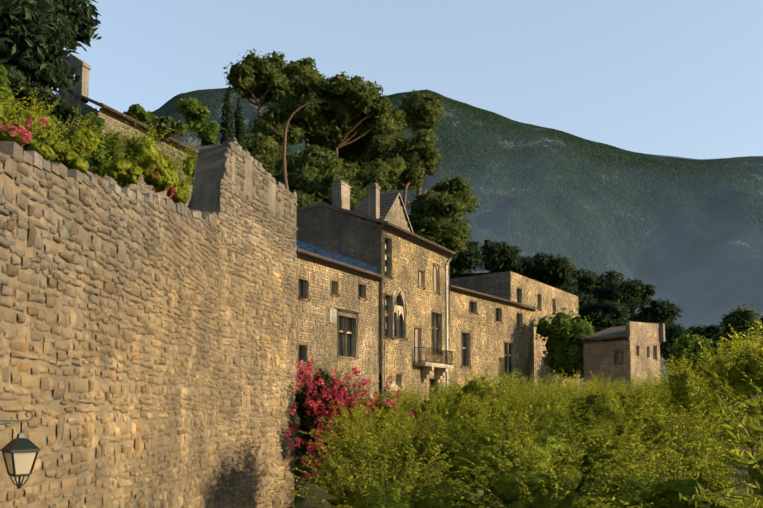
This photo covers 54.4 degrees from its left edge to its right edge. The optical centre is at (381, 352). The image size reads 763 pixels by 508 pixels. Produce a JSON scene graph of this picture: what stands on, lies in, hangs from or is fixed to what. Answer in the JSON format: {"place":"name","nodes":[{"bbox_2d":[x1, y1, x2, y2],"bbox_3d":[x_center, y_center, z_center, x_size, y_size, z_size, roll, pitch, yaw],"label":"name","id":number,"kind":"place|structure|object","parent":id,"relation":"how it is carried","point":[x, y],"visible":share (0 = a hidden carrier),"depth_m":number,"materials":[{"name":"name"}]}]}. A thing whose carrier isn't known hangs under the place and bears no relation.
{"place":"outdoors","nodes":[
{"label":"outdoors","id":0,"kind":"place"},
{"bbox_2d":[52,0,762,158],"label":"sky","id":1,"kind":"structure","parent":0,"point":[679,78],"materials":[{"name":"blue"}]},
{"bbox_2d":[141,88,762,388],"bbox_3d":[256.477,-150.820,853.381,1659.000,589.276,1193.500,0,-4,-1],"label":"mountain","id":2,"kind":"structure","parent":0,"point":[686,235],"depth_m":993.50,"materials":[{"name":"green plant"}]},
{"bbox_2d":[294,380,756,507],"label":"terrain","id":3,"kind":"structure","parent":0,"point":[303,502],"depth_m":31.19,"materials":[{"name":"green plant"}]},
{"bbox_2d":[0,137,297,507],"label":"rampart","id":4,"kind":"object","parent":3,"relation":"on","point":[148,352],"visible":1,"depth_m":16.46,"materials":[{"name":"stone"}]},
{"bbox_2d":[0,411,40,488],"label":"lantern","id":5,"kind":"object","parent":4,"relation":"attached to","point":[20,452],"visible":1,"depth_m":9.42,"materials":[{"name":"grey metal"}]},
{"bbox_2d":[0,66,720,460],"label":"foliage","id":6,"kind":"object","parent":3,"relation":"on","point":[136,110],"visible":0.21,"depth_m":52.34,"materials":[{"name":"green plant"}]},
{"bbox_2d":[58,53,693,445],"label":"houses","id":7,"kind":"structure","parent":3,"relation":"on","point":[382,293],"depth_m":49.41,"materials":[{"name":"stone"}]},
{"bbox_2d":[0,0,762,507],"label":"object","id":8,"kind":"object","parent":3,"relation":"on","point":[128,172],"visible":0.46,"depth_m":32.27,"materials":[{"name":"green plant"}]},
{"bbox_2d":[0,117,422,480],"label":"flowers","id":9,"kind":"object","parent":8,"relation":"on","point":[307,371],"visible":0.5,"depth_m":28.59,"materials":[{"name":"pink plant"}]},
{"bbox_2d":[146,116,762,358],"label":"olive foliage","id":10,"kind":"object","parent":8,"relation":"on","point":[182,128],"visible":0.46,"depth_m":46.73,"materials":[{"name":"green plant"}]},
{"bbox_2d":[0,83,762,507],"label":"bushes","id":11,"kind":"object","parent":3,"relation":"on","point":[748,499],"visible":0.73,"depth_m":20.41,"materials":[{"name":"green plant"}]},
{"bbox_2d":[0,58,762,507],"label":"tree branches","id":12,"kind":"object","parent":3,"relation":"on","point":[336,146],"visible":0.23,"depth_m":20.67,"materials":[{"name":"brown plant"}]},
{"bbox_2d":[223,48,482,257],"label":"pine trees","id":13,"kind":"object","parent":12,"relation":"attached to","point":[394,181],"visible":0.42,"depth_m":85.38,"materials":[{"name":"green plant"}]},
{"bbox_2d":[0,0,762,380],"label":"dark foliage","id":14,"kind":"object","parent":12,"relation":"attached to","point":[66,30],"visible":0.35,"depth_m":35.95,"materials":[{"name":"green plant"}]},
{"bbox_2d":[650,154,762,159],"bbox_3d":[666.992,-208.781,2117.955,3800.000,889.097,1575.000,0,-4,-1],"label":"mountain","id":15,"kind":"structure","parent":0,"point":[691,158],"depth_m":2360.79,"materials":[{"name":"green plant"}]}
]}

